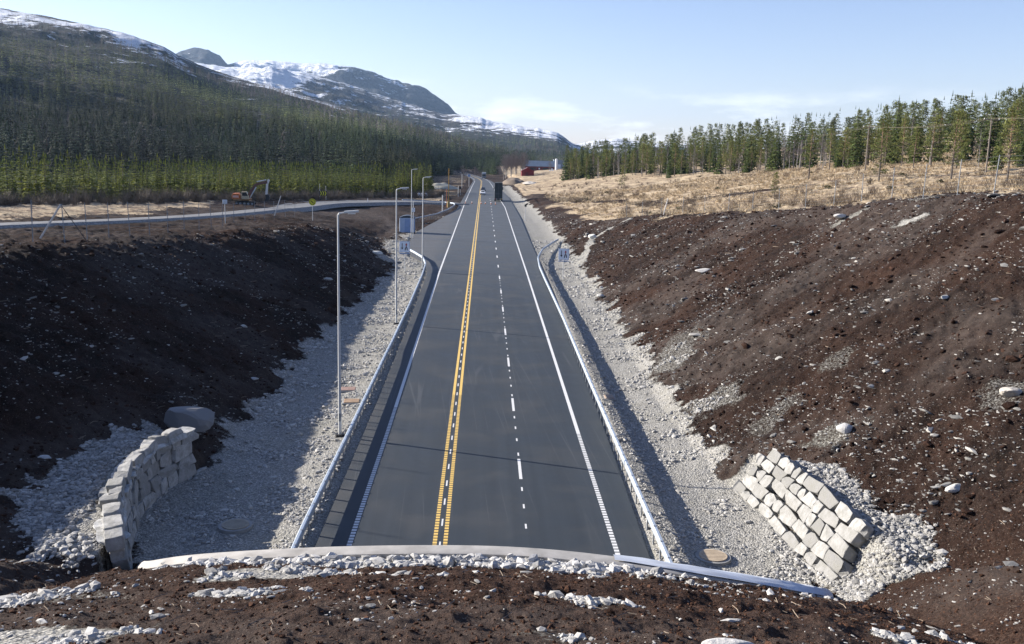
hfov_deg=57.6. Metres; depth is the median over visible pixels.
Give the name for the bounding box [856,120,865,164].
spruce
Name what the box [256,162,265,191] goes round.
spruce
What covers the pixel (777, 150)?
spruce
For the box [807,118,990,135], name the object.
power line
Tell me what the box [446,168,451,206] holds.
marker mast
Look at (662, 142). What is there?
pine
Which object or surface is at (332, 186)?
spruce
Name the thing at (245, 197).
excavator
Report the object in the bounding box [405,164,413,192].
spruce
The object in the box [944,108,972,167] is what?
pine
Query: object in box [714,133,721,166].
spruce
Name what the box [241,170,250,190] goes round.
spruce
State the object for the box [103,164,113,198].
spruce
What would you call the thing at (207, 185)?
spruce
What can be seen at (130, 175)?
plantation forest
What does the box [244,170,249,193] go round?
spruce
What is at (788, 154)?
birch
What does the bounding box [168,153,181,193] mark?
spruce
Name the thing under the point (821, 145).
birch
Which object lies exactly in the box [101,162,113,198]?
spruce
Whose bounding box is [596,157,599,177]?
birch
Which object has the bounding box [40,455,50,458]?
boulder
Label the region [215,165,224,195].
spruce
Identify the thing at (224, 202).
road sign
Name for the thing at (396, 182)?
spruce
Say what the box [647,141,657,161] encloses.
pine
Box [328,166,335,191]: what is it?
spruce
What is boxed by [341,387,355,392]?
drain cover
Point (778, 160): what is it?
spruce
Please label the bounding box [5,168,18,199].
spruce
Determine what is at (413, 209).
direction sign
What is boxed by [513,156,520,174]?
bare tree
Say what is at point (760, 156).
pine
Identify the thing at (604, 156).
spruce
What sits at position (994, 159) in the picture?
spruce
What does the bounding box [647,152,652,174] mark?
spruce
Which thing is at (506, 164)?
bare tree
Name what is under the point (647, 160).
pine
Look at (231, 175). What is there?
spruce
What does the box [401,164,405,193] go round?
spruce
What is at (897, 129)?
spruce
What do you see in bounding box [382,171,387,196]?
spruce
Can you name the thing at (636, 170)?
spruce
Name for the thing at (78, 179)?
spruce
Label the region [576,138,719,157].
ridge
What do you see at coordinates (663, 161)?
pine
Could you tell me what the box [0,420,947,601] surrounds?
terrace stones
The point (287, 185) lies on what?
spruce
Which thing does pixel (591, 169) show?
spruce
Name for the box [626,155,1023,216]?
wildlife fence
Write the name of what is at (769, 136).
deep wood
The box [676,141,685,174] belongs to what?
spruce
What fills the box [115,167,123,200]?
spruce
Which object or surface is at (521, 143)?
fell foot forest
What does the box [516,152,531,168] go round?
bare tree
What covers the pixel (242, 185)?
spruce
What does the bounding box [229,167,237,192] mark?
spruce
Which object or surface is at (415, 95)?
bare peak
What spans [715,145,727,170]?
pine
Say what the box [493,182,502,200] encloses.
truck
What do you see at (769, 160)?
spruce
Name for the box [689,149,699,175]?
birch
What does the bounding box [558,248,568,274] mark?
road sign
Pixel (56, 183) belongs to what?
spruce
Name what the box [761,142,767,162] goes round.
spruce
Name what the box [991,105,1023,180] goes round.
pine
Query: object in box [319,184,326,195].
chevron sign
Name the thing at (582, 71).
sky
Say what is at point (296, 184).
spruce
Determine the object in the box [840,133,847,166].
spruce
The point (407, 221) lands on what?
door
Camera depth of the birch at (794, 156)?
288.52 m
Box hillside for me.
[0,8,510,183]
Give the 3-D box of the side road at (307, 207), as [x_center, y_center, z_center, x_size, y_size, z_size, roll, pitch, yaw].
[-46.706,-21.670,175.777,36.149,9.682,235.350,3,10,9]
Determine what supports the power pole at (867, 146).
on the ground
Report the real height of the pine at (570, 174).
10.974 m
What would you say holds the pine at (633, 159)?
on the ground
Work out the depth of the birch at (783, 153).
295.85 m
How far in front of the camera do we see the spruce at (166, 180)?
198.60 m
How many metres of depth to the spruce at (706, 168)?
340.52 m
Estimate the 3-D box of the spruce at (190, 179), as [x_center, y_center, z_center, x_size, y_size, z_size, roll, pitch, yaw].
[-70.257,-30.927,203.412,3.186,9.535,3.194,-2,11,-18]
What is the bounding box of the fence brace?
[40,204,86,240]
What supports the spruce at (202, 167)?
on the ground
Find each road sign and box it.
[222,200,226,222]
[309,199,315,220]
[399,241,409,270]
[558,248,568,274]
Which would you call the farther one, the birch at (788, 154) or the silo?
the silo
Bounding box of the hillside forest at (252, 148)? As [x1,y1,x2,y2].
[0,13,610,186]
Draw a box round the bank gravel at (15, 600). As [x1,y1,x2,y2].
[0,531,974,643]
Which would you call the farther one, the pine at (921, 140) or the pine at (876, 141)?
the pine at (876, 141)
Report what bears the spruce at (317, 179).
on the ground
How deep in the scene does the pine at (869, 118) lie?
224.44 m
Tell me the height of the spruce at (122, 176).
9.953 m
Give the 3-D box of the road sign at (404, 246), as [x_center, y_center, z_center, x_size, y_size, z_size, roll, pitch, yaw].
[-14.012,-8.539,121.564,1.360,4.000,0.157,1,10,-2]
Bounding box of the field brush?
[0,181,444,205]
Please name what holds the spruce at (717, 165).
on the ground
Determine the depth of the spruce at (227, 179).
227.26 m
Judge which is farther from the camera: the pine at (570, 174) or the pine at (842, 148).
the pine at (570, 174)
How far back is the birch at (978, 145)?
170.21 m
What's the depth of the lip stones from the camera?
20.83 m
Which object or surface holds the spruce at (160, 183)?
on the ground
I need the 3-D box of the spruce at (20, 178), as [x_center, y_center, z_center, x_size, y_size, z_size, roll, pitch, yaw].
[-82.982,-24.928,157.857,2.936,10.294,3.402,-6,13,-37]
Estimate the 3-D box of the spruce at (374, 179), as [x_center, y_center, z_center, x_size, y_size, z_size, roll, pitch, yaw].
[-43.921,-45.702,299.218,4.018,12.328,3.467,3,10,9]
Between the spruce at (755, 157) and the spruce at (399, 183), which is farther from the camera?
the spruce at (755, 157)
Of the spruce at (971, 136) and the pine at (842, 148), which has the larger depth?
the pine at (842, 148)
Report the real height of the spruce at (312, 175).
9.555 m
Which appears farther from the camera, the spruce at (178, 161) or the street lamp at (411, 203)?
the spruce at (178, 161)
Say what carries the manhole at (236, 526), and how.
on the ground
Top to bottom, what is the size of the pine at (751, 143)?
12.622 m
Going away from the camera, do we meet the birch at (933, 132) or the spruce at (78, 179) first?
the spruce at (78, 179)
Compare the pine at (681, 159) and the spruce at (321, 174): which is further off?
the pine at (681, 159)
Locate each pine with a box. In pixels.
[566,158,574,177]
[569,157,577,178]
[573,149,579,178]
[576,158,581,174]
[582,154,589,172]
[588,147,596,171]
[600,149,611,176]
[619,154,627,172]
[620,165,624,186]
[627,152,634,170]
[631,149,636,174]
[636,145,647,176]
[639,144,652,174]
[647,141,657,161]
[651,156,657,175]
[652,141,666,175]
[657,144,666,172]
[659,153,664,175]
[671,143,679,175]
[677,150,684,176]
[683,145,695,173]
[693,146,699,169]
[697,135,706,169]
[706,152,712,167]
[707,144,713,162]
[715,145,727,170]
[721,152,729,173]
[724,141,737,172]
[725,141,734,170]
[732,141,741,171]
[739,136,748,164]
[744,135,755,169]
[748,146,756,168]
[754,143,762,170]
[755,137,765,170]
[771,172,780,195]
[801,127,819,179]
[824,127,836,168]
[836,127,850,167]
[844,130,852,164]
[845,123,861,163]
[861,115,876,163]
[862,128,878,164]
[864,132,877,162]
[868,115,895,181]
[870,126,880,162]
[876,127,890,160]
[878,118,895,164]
[892,114,912,165]
[896,121,909,162]
[906,126,923,166]
[913,125,926,160]
[920,114,944,165]
[929,106,948,152]
[937,109,969,178]
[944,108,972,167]
[953,111,971,163]
[985,106,1002,149]
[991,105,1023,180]
[1003,98,1023,151]
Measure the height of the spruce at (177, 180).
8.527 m
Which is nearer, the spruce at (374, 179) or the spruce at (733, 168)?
the spruce at (374, 179)
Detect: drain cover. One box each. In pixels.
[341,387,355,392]
[342,399,359,404]
[603,395,615,400]
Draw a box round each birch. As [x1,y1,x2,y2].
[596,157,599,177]
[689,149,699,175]
[781,140,787,167]
[785,143,792,165]
[787,140,797,167]
[794,140,804,167]
[817,133,824,164]
[818,137,823,162]
[820,145,828,167]
[907,118,915,144]
[928,113,943,163]
[972,128,982,165]
[1002,127,1018,163]
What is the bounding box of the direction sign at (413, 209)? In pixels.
[412,201,414,237]
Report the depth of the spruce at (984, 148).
177.55 m
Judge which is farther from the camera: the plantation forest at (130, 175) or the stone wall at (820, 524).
the plantation forest at (130, 175)
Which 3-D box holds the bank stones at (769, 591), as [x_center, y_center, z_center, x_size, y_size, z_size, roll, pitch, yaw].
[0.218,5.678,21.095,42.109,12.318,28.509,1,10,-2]
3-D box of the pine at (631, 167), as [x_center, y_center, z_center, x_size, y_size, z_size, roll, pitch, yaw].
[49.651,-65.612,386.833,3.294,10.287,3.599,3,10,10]
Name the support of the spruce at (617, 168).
on the ground
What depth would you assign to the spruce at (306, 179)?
266.30 m
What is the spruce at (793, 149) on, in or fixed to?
on the ground
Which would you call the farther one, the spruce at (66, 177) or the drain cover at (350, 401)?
the spruce at (66, 177)
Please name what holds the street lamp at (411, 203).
on the ground
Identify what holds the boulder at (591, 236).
on the ground
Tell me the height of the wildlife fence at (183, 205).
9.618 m
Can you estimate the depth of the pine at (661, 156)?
367.71 m
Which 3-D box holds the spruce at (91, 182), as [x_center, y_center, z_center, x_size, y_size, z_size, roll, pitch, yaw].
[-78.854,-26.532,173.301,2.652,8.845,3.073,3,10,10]
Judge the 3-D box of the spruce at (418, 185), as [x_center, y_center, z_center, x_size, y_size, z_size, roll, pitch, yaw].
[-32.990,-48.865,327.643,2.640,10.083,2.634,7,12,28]
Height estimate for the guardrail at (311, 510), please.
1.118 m
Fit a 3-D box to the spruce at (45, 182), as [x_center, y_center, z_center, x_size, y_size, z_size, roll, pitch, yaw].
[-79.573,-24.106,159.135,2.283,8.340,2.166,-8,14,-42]
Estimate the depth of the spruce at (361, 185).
290.00 m
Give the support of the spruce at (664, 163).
on the ground
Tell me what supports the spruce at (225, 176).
on the ground
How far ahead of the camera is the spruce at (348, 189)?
283.28 m
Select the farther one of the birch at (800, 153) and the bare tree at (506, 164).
the bare tree at (506, 164)
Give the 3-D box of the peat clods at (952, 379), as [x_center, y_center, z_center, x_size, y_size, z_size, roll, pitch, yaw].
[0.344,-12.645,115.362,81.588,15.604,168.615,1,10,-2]
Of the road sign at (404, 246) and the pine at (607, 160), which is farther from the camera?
the pine at (607, 160)
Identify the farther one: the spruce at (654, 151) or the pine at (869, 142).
the spruce at (654, 151)
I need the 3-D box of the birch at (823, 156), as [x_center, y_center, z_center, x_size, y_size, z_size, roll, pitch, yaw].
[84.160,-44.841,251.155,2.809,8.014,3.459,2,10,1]
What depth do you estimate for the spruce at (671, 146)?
355.31 m
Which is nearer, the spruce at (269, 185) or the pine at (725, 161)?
the spruce at (269, 185)
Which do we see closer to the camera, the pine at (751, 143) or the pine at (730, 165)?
the pine at (730, 165)
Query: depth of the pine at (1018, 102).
198.76 m
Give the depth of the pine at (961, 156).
152.88 m
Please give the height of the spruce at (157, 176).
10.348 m
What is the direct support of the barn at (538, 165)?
on the ground
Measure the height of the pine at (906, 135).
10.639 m
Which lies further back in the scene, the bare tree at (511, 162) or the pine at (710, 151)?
the bare tree at (511, 162)
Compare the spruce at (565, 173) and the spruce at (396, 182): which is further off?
the spruce at (565, 173)
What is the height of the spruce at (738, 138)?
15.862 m
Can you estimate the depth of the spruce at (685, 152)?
355.51 m
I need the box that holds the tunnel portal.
[136,545,832,596]
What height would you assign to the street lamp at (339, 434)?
12.300 m
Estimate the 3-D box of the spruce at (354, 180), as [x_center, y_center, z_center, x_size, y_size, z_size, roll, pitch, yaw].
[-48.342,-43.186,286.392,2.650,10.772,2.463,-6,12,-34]
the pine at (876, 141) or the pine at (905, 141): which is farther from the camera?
the pine at (876, 141)
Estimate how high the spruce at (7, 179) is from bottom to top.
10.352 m
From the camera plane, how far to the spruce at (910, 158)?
203.43 m
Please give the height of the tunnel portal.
6.837 m
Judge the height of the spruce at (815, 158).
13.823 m
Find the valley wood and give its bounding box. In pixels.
[379,151,535,180]
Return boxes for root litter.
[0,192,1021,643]
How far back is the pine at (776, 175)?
160.00 m
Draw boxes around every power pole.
[864,126,874,170]
[983,118,999,172]
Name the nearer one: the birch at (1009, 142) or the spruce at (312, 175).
the birch at (1009, 142)
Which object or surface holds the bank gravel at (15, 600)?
on the ground
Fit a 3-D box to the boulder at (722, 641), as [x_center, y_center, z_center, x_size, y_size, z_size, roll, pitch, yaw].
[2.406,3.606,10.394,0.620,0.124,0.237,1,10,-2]
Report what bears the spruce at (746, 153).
on the ground
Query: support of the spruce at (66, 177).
on the ground
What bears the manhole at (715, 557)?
on the ground
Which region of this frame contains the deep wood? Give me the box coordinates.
[563,85,1023,171]
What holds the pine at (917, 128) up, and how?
on the ground
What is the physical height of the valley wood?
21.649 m
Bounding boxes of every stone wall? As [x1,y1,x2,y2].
[92,427,205,569]
[732,449,873,580]
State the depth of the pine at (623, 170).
323.53 m
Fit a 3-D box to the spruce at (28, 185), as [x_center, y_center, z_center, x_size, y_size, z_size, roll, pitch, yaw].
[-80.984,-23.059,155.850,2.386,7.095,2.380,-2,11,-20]
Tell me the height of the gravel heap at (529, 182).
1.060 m
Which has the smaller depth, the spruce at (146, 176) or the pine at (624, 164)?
the spruce at (146, 176)
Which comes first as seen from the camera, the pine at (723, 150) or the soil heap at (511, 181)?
the pine at (723, 150)
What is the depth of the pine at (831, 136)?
232.04 m
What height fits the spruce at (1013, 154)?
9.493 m
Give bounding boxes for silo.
[555,158,557,169]
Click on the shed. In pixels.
(527, 171)
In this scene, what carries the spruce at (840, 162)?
on the ground
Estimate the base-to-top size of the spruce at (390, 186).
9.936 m
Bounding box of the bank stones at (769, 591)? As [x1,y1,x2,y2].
[0,464,1023,643]
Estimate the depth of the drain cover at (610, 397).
60.15 m
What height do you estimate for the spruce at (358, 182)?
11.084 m
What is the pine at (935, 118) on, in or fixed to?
on the ground
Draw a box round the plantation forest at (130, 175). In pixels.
[0,151,414,197]
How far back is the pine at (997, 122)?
194.71 m
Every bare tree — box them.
[495,155,508,179]
[499,155,510,177]
[505,155,517,176]
[506,156,515,176]
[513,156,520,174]
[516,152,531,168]
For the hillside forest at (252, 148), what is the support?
on the hillside
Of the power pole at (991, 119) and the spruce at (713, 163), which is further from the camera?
the spruce at (713, 163)
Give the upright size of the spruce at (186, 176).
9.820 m
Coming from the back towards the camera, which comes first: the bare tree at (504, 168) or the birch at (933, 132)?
the bare tree at (504, 168)
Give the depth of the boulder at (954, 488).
35.51 m
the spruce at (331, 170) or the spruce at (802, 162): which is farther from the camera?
the spruce at (802, 162)
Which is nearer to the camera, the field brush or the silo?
the field brush
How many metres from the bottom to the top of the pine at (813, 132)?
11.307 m
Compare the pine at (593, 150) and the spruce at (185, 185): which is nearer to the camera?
the spruce at (185, 185)
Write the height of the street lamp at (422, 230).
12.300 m
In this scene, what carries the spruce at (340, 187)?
on the ground
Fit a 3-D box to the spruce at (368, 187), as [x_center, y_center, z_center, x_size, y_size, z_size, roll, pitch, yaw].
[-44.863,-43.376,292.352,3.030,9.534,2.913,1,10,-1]
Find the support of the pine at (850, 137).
on the ground
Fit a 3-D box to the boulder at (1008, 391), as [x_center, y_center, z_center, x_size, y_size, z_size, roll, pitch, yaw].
[21.023,2.957,39.159,0.934,0.407,0.605,1,10,-2]
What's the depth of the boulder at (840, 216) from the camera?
80.97 m
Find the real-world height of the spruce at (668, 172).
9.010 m
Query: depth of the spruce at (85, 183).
167.45 m
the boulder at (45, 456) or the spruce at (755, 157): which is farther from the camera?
the spruce at (755, 157)
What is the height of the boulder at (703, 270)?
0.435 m
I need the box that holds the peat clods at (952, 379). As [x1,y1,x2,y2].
[0,189,1023,529]
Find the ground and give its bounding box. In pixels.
[0,130,1023,643]
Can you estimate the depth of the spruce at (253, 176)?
239.10 m
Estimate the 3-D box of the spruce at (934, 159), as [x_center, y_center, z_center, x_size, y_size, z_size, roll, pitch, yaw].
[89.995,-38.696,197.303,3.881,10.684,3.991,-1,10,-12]
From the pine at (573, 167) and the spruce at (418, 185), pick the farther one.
the pine at (573, 167)
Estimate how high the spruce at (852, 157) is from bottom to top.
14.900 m
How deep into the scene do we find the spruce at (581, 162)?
449.24 m
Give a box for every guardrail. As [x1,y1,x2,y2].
[291,249,425,547]
[402,199,454,221]
[537,238,672,562]
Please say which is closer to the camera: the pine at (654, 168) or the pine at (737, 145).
the pine at (737, 145)
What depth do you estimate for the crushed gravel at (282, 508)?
53.09 m
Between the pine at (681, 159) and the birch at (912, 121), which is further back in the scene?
the pine at (681, 159)
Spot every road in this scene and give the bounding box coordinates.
[0,200,468,228]
[315,172,649,558]
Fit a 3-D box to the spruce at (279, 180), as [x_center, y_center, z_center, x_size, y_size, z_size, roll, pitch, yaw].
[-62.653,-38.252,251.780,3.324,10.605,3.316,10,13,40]
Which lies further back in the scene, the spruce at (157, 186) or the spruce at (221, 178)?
the spruce at (221, 178)
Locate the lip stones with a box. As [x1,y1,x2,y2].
[152,552,833,598]
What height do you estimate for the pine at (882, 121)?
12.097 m
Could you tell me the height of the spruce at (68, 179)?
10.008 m
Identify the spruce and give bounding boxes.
[0,144,17,197]
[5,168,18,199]
[13,147,30,198]
[21,164,34,200]
[29,147,41,198]
[39,153,53,197]
[40,158,53,198]
[52,162,62,194]
[62,163,71,197]
[63,150,76,198]
[76,155,90,196]
[78,160,90,200]
[84,157,96,199]
[96,163,107,200]
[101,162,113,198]
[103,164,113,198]
[112,157,120,197]
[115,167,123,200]
[117,151,129,195]
[130,155,141,198]
[143,171,152,192]
[151,154,165,192]
[154,165,161,197]
[156,158,164,193]
[164,164,169,189]
[166,157,176,194]
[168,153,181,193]
[175,167,181,191]
[176,156,182,189]
[181,159,190,191]
[181,161,191,196]
[184,161,196,194]
[198,157,207,193]
[204,165,213,194]
[209,156,219,193]
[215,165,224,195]
[215,171,222,196]
[217,164,225,192]
[220,164,231,193]
[225,164,231,190]
[226,156,236,190]
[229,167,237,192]
[236,160,243,189]
[238,165,245,191]
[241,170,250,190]
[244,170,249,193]
[251,162,256,189]
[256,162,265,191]
[265,165,274,193]
[268,163,280,196]
[276,161,283,194]
[281,174,287,194]
[284,160,292,191]
[285,167,291,191]
[292,163,301,193]
[296,166,303,192]
[301,172,307,192]
[302,170,312,192]
[310,166,316,192]
[313,163,321,192]
[318,165,325,189]
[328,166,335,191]
[329,176,334,194]
[339,171,342,191]
[341,169,347,191]
[346,169,353,194]
[352,164,357,193]
[355,165,360,193]
[358,169,364,192]
[361,167,365,191]
[365,169,371,194]
[370,173,377,196]
[372,163,377,190]
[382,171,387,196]
[389,171,394,195]
[392,165,401,189]
[397,170,401,192]
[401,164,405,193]
[403,162,406,189]
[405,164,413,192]
[405,171,410,190]
[415,170,421,191]
[418,164,424,191]
[559,152,571,180]
[563,147,575,178]
[574,146,585,177]
[576,148,584,178]
[584,156,594,179]
[599,138,608,173]
[599,144,609,176]
[605,147,614,175]
[612,144,621,174]
[621,137,632,173]
[629,144,640,172]
[630,134,640,170]
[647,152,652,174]
[648,137,655,172]
[662,141,670,173]
[663,130,677,175]
[666,156,671,177]
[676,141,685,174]
[680,142,688,172]
[685,156,692,173]
[699,139,709,171]
[706,143,717,172]
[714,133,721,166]
[714,143,723,173]
[731,146,737,170]
[733,129,741,166]
[737,129,756,172]
[742,151,750,172]
[752,141,757,166]
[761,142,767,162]
[764,140,773,171]
[767,130,784,168]
[767,134,784,170]
[782,129,791,168]
[788,125,800,165]
[792,119,810,166]
[803,125,816,168]
[832,140,840,167]
[834,130,846,165]
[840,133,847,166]
[843,109,864,167]
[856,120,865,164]
[885,96,904,163]
[888,103,902,160]
[903,108,926,163]
[923,114,943,162]
[954,90,977,161]
[975,92,1004,162]
[988,125,1006,170]
[1007,117,1023,159]
[1012,124,1023,167]
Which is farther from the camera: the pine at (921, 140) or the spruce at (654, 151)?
the spruce at (654, 151)
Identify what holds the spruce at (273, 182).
on the ground
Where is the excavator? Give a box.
[232,179,269,204]
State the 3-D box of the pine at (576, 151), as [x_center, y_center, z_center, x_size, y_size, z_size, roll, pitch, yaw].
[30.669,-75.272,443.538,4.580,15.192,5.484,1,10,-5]
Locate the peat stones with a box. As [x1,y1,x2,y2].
[0,188,1023,611]
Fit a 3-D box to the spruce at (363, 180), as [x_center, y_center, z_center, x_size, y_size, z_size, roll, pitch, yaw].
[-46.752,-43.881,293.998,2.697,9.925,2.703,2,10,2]
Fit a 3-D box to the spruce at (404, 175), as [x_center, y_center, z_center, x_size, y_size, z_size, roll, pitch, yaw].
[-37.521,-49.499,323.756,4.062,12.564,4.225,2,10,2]
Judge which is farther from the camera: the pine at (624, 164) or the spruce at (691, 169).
the pine at (624, 164)
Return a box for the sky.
[0,0,1023,148]
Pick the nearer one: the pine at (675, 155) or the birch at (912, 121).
the birch at (912, 121)
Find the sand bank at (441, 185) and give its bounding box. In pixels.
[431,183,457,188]
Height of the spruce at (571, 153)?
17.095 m
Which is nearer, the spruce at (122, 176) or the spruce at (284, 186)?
the spruce at (122, 176)
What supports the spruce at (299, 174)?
on the ground
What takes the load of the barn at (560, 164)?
on the ground
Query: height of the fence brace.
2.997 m
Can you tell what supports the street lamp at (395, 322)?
on the ground
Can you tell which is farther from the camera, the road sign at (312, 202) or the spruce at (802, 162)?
the spruce at (802, 162)
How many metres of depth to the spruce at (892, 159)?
222.22 m
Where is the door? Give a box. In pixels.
[405,219,410,231]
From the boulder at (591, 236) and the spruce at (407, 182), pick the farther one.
the spruce at (407, 182)
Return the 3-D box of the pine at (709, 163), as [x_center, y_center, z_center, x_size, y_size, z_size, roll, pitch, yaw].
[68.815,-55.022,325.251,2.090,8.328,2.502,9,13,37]
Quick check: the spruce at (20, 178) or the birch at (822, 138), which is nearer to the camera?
the spruce at (20, 178)
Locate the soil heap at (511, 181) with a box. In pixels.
[502,177,523,184]
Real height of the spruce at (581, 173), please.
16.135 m
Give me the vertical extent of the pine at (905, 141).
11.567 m
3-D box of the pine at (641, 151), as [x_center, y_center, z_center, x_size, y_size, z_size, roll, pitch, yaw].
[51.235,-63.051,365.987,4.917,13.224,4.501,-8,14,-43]
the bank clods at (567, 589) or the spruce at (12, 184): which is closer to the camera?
the bank clods at (567, 589)
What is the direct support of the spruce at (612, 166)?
on the ground
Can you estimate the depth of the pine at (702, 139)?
356.38 m
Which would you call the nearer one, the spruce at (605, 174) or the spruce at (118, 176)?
the spruce at (118, 176)
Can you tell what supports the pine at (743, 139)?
on the ground
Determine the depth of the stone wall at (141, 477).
38.97 m
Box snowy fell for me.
[194,62,591,159]
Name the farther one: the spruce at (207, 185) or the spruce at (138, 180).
the spruce at (207, 185)
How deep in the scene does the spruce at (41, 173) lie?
163.04 m
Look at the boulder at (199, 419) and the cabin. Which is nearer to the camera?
the boulder at (199, 419)
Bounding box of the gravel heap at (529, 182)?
[522,181,536,183]
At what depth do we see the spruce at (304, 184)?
260.72 m
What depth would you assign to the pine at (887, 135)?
205.88 m
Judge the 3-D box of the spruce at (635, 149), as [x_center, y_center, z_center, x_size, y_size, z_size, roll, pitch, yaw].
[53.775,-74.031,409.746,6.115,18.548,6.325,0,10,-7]
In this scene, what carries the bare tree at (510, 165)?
on the ground
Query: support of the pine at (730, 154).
on the ground
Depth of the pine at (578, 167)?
423.26 m
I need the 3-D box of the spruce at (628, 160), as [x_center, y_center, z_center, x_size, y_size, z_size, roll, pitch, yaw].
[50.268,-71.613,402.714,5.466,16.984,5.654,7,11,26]
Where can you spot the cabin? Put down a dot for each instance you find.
(405, 223)
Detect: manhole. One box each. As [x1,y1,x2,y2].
[218,518,252,533]
[695,549,730,566]
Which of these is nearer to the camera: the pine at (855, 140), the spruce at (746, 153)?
the pine at (855, 140)
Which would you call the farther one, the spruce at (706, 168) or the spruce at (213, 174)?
the spruce at (706, 168)
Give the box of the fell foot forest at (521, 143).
[305,89,661,161]
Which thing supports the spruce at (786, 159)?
on the ground
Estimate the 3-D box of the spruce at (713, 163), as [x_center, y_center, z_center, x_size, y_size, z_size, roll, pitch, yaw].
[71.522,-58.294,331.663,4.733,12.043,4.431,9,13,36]
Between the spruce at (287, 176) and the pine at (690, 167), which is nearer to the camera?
the spruce at (287, 176)
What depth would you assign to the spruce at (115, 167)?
179.25 m
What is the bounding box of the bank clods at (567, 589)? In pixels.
[0,453,1023,643]
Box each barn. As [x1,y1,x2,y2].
[525,160,554,170]
[553,159,565,168]
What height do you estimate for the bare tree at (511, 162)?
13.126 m
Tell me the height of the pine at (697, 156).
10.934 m
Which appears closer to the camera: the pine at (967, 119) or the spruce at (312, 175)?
the pine at (967, 119)
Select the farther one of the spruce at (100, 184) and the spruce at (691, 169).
the spruce at (691, 169)
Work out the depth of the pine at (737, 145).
321.90 m
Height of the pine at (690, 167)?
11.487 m
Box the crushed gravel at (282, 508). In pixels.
[2,236,936,586]
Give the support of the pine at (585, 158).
on the ground
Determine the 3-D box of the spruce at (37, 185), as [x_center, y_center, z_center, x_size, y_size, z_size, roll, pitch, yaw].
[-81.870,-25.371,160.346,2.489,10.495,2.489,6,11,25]
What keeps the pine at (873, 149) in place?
on the ground
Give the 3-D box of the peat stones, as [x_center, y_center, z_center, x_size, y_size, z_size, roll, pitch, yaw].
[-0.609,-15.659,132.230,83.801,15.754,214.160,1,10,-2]
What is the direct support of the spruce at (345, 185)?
on the ground
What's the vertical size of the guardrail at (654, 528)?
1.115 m
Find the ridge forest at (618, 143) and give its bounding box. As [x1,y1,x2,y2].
[581,139,725,150]
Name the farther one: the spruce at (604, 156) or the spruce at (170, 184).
the spruce at (604, 156)
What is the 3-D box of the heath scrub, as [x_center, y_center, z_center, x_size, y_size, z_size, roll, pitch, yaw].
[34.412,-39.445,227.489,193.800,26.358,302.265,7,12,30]
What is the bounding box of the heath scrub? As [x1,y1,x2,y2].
[539,143,1023,217]
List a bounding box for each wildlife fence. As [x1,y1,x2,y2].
[0,200,294,243]
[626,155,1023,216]
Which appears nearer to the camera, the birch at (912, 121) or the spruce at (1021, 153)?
the spruce at (1021, 153)
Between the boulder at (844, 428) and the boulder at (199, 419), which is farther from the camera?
the boulder at (199, 419)
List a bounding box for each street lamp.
[335,210,358,437]
[393,187,408,324]
[410,169,413,238]
[421,176,430,269]
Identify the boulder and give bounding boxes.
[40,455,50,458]
[164,406,214,431]
[588,234,595,238]
[695,268,708,272]
[701,638,753,643]
[833,214,845,218]
[836,423,852,433]
[945,483,960,492]
[999,387,1021,396]
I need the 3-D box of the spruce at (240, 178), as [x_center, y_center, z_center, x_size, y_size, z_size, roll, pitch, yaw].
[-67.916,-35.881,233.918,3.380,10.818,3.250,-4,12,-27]
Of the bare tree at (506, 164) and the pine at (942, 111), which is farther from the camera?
the bare tree at (506, 164)
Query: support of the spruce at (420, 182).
on the ground
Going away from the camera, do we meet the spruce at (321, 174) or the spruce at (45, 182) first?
the spruce at (45, 182)
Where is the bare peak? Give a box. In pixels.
[176,47,458,114]
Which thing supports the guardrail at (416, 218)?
on the ground
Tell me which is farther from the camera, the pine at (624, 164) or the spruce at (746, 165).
the pine at (624, 164)
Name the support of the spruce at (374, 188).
on the ground
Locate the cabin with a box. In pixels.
[399,215,415,232]
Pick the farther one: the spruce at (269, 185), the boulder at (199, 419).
the spruce at (269, 185)
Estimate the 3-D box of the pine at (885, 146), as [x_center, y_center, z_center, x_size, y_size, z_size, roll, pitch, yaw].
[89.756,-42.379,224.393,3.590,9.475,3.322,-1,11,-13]
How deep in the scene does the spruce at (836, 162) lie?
247.03 m
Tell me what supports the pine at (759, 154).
on the ground
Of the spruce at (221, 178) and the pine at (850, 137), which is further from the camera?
the pine at (850, 137)
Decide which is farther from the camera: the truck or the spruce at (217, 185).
the truck
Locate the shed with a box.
[521,167,533,175]
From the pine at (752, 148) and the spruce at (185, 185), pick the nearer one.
the spruce at (185, 185)

